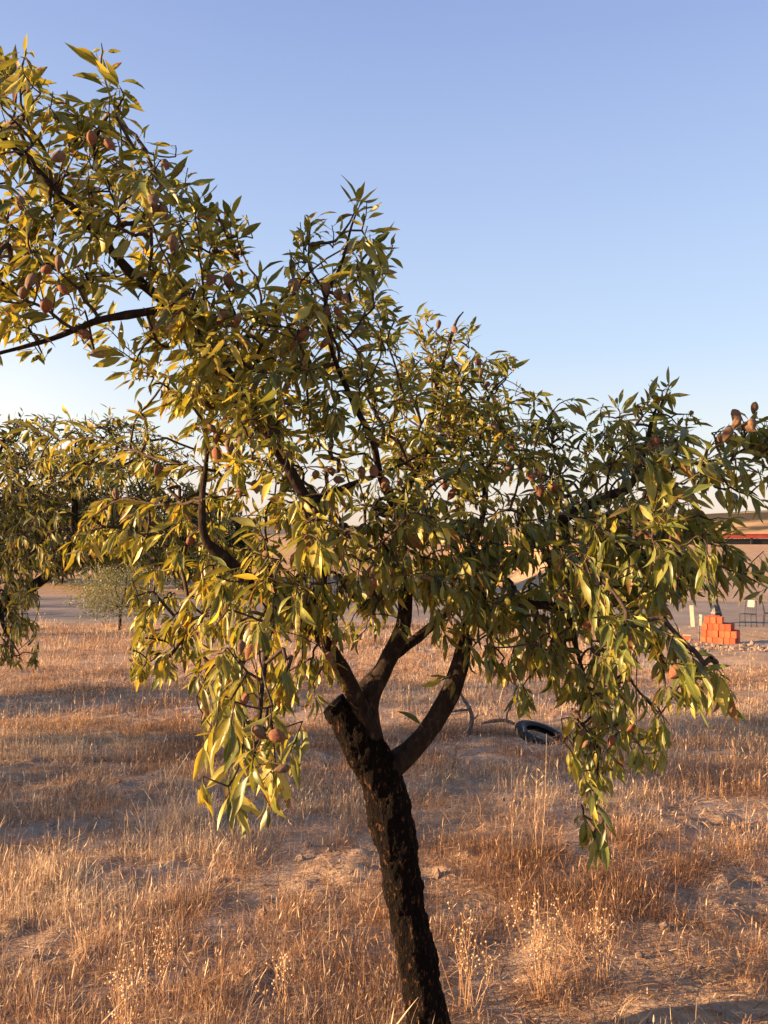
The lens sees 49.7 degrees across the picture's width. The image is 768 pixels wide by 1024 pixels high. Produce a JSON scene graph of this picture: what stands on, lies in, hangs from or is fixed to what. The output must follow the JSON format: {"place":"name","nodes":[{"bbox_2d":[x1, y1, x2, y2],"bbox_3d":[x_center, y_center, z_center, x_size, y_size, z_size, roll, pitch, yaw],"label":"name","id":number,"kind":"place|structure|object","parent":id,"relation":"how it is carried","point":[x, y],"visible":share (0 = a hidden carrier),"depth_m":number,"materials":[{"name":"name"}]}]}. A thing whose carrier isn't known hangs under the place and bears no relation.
{"place":"outdoors","nodes":[
{"label":"outdoors","id":0,"kind":"place"},
{"bbox_2d":[69,521,520,534],"bbox_3d":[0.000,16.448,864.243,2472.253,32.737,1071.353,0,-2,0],"label":"ridge","id":1,"kind":"structure","parent":0,"point":[272,532],"depth_m":925.16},
{"bbox_2d":[0,541,767,1023],"bbox_3d":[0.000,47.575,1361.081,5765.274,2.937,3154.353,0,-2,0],"label":"ground","id":2,"kind":"structure","parent":0,"point":[698,989],"depth_m":3.89,"materials":[{"name":"beige plant"}]},
{"bbox_2d":[0,492,46,581],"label":"evergreen tree","id":3,"kind":"object","parent":2,"relation":"on","point":[19,533],"visible":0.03,"depth_m":60.01,"materials":[{"name":"green plant"}]},
{"bbox_2d":[14,488,91,585],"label":"evergreen tree","id":4,"kind":"object","parent":2,"relation":"on","point":[57,581],"visible":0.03,"depth_m":57.28,"materials":[{"name":"green plant"}]},
{"bbox_2d":[58,491,133,586],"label":"evergreen tree","id":5,"kind":"object","parent":2,"relation":"on","point":[83,568],"visible":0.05,"depth_m":53.58,"materials":[{"name":"green plant"}]},
{"bbox_2d":[0,404,230,672],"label":"almond tree","id":6,"kind":"object","parent":2,"relation":"on","point":[46,557],"visible":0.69,"depth_m":6.28,"materials":[{"name":"green plant"}]},
{"bbox_2d":[53,558,179,629],"bbox_3d":[-8.413,2.568,26.485,3.913,2.628,4.217,0,-2,0],"label":"olive tree","id":7,"kind":"object","parent":2,"relation":"on","point":[120,605],"visible":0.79,"depth_m":26.10,"materials":[{"name":"green plant"}]},
{"bbox_2d":[101,943,142,1023],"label":"dry weed","id":8,"kind":"object","parent":2,"relation":"on","point":[121,1020],"visible":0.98,"depth_m":2.40,"materials":[{"name":"beige plant"}]},
{"bbox_2d":[121,918,185,1006],"bbox_3d":[-0.761,1.472,2.713,0.217,0.281,0.109,1,-2,-30],"label":"dry weed","id":9,"kind":"object","parent":2,"relation":"on","point":[162,960],"visible":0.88,"depth_m":2.72,"materials":[{"name":"beige plant"}]},
{"bbox_2d":[118,485,197,590],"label":"evergreen tree","id":10,"kind":"object","parent":2,"relation":"on","point":[169,578],"visible":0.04,"depth_m":49.52,"materials":[{"name":"green plant"}]},
{"bbox_2d":[152,482,228,591],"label":"evergreen tree","id":11,"kind":"object","parent":2,"relation":"on","point":[192,571],"visible":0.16,"depth_m":48.47,"materials":[{"name":"green plant"}]},
{"bbox_2d":[200,800,212,903],"bbox_3d":[-0.734,1.406,3.418,0.065,0.470,0.056,0,-2,0],"label":"dry weed","id":12,"kind":"object","parent":2,"relation":"on","point":[204,858],"visible":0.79,"depth_m":3.41,"materials":[{"name":"beige plant"}]},
{"bbox_2d":[187,508,257,583],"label":"evergreen tree","id":13,"kind":"object","parent":2,"relation":"on","point":[235,526],"visible":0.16,"depth_m":47.02,"materials":[{"name":"green plant"}]},
{"bbox_2d":[255,953,293,1020],"bbox_3d":[-0.343,1.509,2.645,0.111,0.208,0.158,0,-2,0],"label":"dry weed","id":14,"kind":"object","parent":2,"relation":"on","point":[279,977],"visible":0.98,"depth_m":2.65,"materials":[{"name":"beige plant"}]},
{"bbox_2d":[0,34,767,1023],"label":"almond tree","id":15,"kind":"object","parent":2,"relation":"on","point":[618,562],"visible":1,"depth_m":2.09,"materials":[{"name":"green plant"}]},
{"bbox_2d":[0,638,767,1023],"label":"rubble","id":16,"kind":"object","parent":2,"relation":"on","point":[468,906],"visible":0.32,"depth_m":3.97,"materials":[{"name":"beige stone"}]},
{"bbox_2d":[75,529,762,589],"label":"scrub","id":17,"kind":"object","parent":2,"relation":"on","point":[178,586],"visible":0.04,"depth_m":64.71,"materials":[{"name":"green plant"}]},
{"bbox_2d":[430,901,500,1022],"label":"dry weed","id":18,"kind":"object","parent":2,"relation":"on","point":[469,978],"visible":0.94,"depth_m":2.65,"materials":[{"name":"beige plant"}]},
{"bbox_2d":[452,693,478,735],"bbox_3d":[0.683,1.728,6.998,0.235,0.438,0.064,0,-2,3],"label":"dead branch","id":19,"kind":"object","parent":2,"relation":"on","point":[471,714],"visible":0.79,"depth_m":7.00,"materials":[{"name":"grey wood"}]},
{"bbox_2d":[481,707,514,724],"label":"dead branch","id":20,"kind":"object","parent":2,"relation":"on","point":[500,720],"visible":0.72,"depth_m":7.57,"materials":[{"name":"grey wood"}]},
{"bbox_2d":[506,775,525,853],"bbox_3d":[0.626,1.433,3.864,0.100,0.419,0.052,-2,-2,39],"label":"dry weed","id":21,"kind":"object","parent":2,"relation":"on","point":[524,814],"visible":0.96,"depth_m":3.87,"materials":[{"name":"beige plant"}]},
{"bbox_2d":[531,734,546,855],"bbox_3d":[0.724,1.331,3.849,0.062,0.597,0.079,-1,-2,32],"label":"dry weed","id":22,"kind":"object","parent":2,"relation":"on","point":[544,806],"visible":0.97,"depth_m":3.85,"materials":[{"name":"beige plant"}]},
{"bbox_2d":[515,720,567,744],"bbox_3d":[1.290,1.824,6.761,0.464,0.071,0.464,15,8,-14],"label":"tyre","id":23,"kind":"object","parent":2,"relation":"on","point":[527,725],"visible":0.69,"depth_m":6.81,"materials":[{"name":"black rubber"}]},
{"bbox_2d":[505,888,592,1003],"bbox_3d":[0.518,1.427,2.757,0.216,0.362,0.268,1,-2,-34],"label":"dry weed","id":24,"kind":"object","parent":2,"relation":"on","point":[546,937],"visible":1,"depth_m":2.72,"materials":[{"name":"beige plant"}]},
{"bbox_2d":[554,897,622,987],"bbox_3d":[0.709,1.446,2.803,0.161,0.287,0.286,1,-2,-29],"label":"dry weed","id":25,"kind":"object","parent":2,"relation":"on","point":[600,940],"visible":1,"depth_m":2.79,"materials":[{"name":"beige plant"}]},
{"bbox_2d":[689,605,694,626],"bbox_3d":[10.525,3.564,28.347,0.130,0.750,0.042,-5,-12,25],"label":"board","id":26,"kind":"object","parent":2,"relation":"on","point":[691,607],"visible":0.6,"depth_m":28.34,"materials":[{"name":"beige wood"}]},
{"bbox_2d":[698,617,699,643],"bbox_3d":[7.097,2.733,18.711,0.036,0.735,0.040,0,-2,0],"label":"stake","id":27,"kind":"object","parent":2,"relation":"on","point":[698,632],"visible":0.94,"depth_m":18.70,"materials":[{"name":"brown wood"}]},
{"bbox_2d":[699,614,701,625],"bbox_3d":[11.086,3.805,29.089,0.100,0.420,0.042,2,-9,25],"label":"board","id":28,"kind":"object","parent":27,"relation":"attached to","point":[700,620],"visible":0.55,"depth_m":29.08,"materials":[{"name":"beige wood"}]},
{"bbox_2d":[700,636,706,641],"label":"hollow brick","id":29,"kind":"object","parent":2,"relation":"on","point":[703,639],"visible":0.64,"depth_m":19.86,"materials":[{"name":"orange brick"}]},
{"bbox_2d":[701,630,706,636],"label":"hollow brick","id":30,"kind":"object","parent":29,"relation":"on","point":[704,633],"visible":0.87,"depth_m":19.83,"materials":[{"name":"orange brick"}]},
{"bbox_2d":[702,622,707,629],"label":"hollow brick","id":31,"kind":"object","parent":30,"relation":"on","point":[704,626],"visible":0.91,"depth_m":19.83,"materials":[{"name":"orange brick"}]},
{"bbox_2d":[644,533,767,544],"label":"steel barrier","id":32,"kind":"object","parent":2,"relation":"on","point":[751,536],"visible":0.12,"depth_m":63.02,"materials":[{"name":"metal"}]},
{"bbox_2d":[712,637,717,642],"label":"hollow brick","id":33,"kind":"object","parent":2,"relation":"on","point":[714,639],"visible":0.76,"depth_m":19.70,"materials":[{"name":"orange brick"}]},
{"bbox_2d":[712,630,718,636],"bbox_3d":[7.929,2.895,19.794,0.122,0.156,0.240,-1,-2,36],"label":"hollow brick","id":34,"kind":"object","parent":33,"relation":"on","point":[715,633],"visible":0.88,"depth_m":19.71,"materials":[{"name":"orange brick"}]},
{"bbox_2d":[713,623,718,630],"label":"hollow brick","id":35,"kind":"object","parent":34,"relation":"on","point":[716,626],"visible":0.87,"depth_m":19.69,"materials":[{"name":"orange brick"}]},
{"bbox_2d":[710,616,717,623],"bbox_3d":[7.885,2.575,19.836,0.122,0.156,0.240,-1,-2,33],"label":"hollow brick","id":36,"kind":"object","parent":35,"relation":"on","point":[713,619],"visible":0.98,"depth_m":19.74,"materials":[{"name":"orange brick"}]},
{"bbox_2d":[710,601,721,615],"bbox_3d":[12.102,3.698,30.256,0.379,0.880,0.357,1,-2,-23],"label":"sack","id":37,"kind":"object","parent":2,"relation":"on","point":[714,611],"visible":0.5,"depth_m":30.14,"materials":[{"name":"white plastic"}]},
{"bbox_2d":[718,637,723,643],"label":"hollow brick","id":38,"kind":"object","parent":2,"relation":"on","point":[720,640],"visible":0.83,"depth_m":19.62,"materials":[{"name":"orange brick"}]},
{"bbox_2d":[719,631,724,637],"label":"hollow brick","id":39,"kind":"object","parent":38,"relation":"on","point":[722,634],"visible":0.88,"depth_m":19.62,"materials":[{"name":"orange brick"}]},
{"bbox_2d":[719,623,726,630],"bbox_3d":[8.061,2.732,19.728,0.122,0.156,0.240,-1,-2,34],"label":"hollow brick","id":40,"kind":"object","parent":39,"relation":"on","point":[721,627],"visible":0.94,"depth_m":19.64,"materials":[{"name":"orange brick"}]},
{"bbox_2d":[724,638,729,643],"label":"hollow brick","id":41,"kind":"object","parent":2,"relation":"on","point":[727,640],"visible":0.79,"depth_m":19.54,"materials":[{"name":"orange brick"}]},
{"bbox_2d":[725,631,730,637],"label":"hollow brick","id":42,"kind":"object","parent":41,"relation":"on","point":[727,634],"visible":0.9,"depth_m":19.54,"materials":[{"name":"orange brick"}]},
{"bbox_2d":[725,623,732,630],"bbox_3d":[8.168,2.729,19.652,0.122,0.156,0.240,-1,-2,34],"label":"hollow brick","id":43,"kind":"object","parent":42,"relation":"on","point":[728,627],"visible":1,"depth_m":19.57,"materials":[{"name":"orange brick"}]},
{"bbox_2d":[730,638,737,643],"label":"hollow brick","id":44,"kind":"object","parent":2,"relation":"on","point":[733,640],"visible":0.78,"depth_m":19.48,"materials":[{"name":"orange brick"}]},
{"bbox_2d":[731,631,737,637],"bbox_3d":[8.259,2.888,19.562,0.122,0.156,0.240,-1,-2,32],"label":"hollow brick","id":45,"kind":"object","parent":44,"relation":"on","point":[734,634],"visible":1,"depth_m":19.47,"materials":[{"name":"orange brick"}]},
{"bbox_2d":[739,600,756,627],"bbox_3d":[12.435,3.481,28.325,0.507,0.919,0.422,2,-3,-42],"label":"metal chair","id":46,"kind":"object","parent":2,"relation":"on","point":[751,603],"visible":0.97,"depth_m":28.37,"materials":[{"name":"black paint"}]},
{"bbox_2d":[0,594,767,626],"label":"dirt track","id":47,"kind":"structure","parent":0,"point":[51,609],"depth_m":35.00,"materials":[{"name":"brown soil"}]},
{"bbox_2d":[761,601,767,626],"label":"metal chair","id":48,"kind":"object","parent":47,"relation":"on","point":[764,612],"visible":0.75,"depth_m":29.11,"materials":[{"name":"black paint"}]},
{"bbox_2d":[0,0,767,526],"label":"sky","id":49,"kind":"structure","parent":0,"point":[585,182],"materials":[{"name":"blue"}]},
{"bbox_2d":[14,510,767,552],"bbox_3d":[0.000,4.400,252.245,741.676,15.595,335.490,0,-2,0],"label":"hills","id":50,"kind":"structure","parent":0,"point":[755,524],"depth_m":244.55,"materials":[{"name":"soil"}]},
{"bbox_2d":[683,634,690,639],"bbox_3d":[7.495,3.091,20.533,0.200,0.120,0.120,-1,-2,20],"label":"clay block","id":51,"kind":"object","parent":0,"point":[686,636],"depth_m":20.48,"materials":[{"name":"orange brick"}]},
{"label":"hollow brick","id":52,"kind":"object","parent":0,"visible":0},
{"bbox_2d":[707,630,712,636],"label":"hollow brick","id":53,"kind":"object","parent":52,"relation":"on","point":[709,633],"visible":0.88,"depth_m":19.77,"materials":[{"name":"orange brick"}]},
{"bbox_2d":[707,623,713,629],"bbox_3d":[7.837,2.737,19.874,0.122,0.156,0.240,-1,-2,33],"label":"hollow brick","id":54,"kind":"object","parent":53,"relation":"on","point":[710,626],"visible":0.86,"depth_m":19.77,"materials":[{"name":"orange brick"}]},
{"bbox_2d":[704,616,710,622],"bbox_3d":[7.770,2.577,19.905,0.122,0.156,0.240,-1,-2,33],"label":"hollow brick","id":55,"kind":"object","parent":54,"relation":"on","point":[706,619],"visible":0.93,"depth_m":19.81,"materials":[{"name":"orange brick"}]},
{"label":"hollow brick","id":56,"kind":"object","parent":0,"visible":0},
{"bbox_2d":[717,616,723,623],"bbox_3d":[8.008,2.572,19.767,0.122,0.156,0.240,-1,-2,32],"label":"hollow brick","id":57,"kind":"object","parent":56,"relation":"on","point":[720,619],"visible":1,"depth_m":19.68,"materials":[{"name":"orange brick"}]}
]}

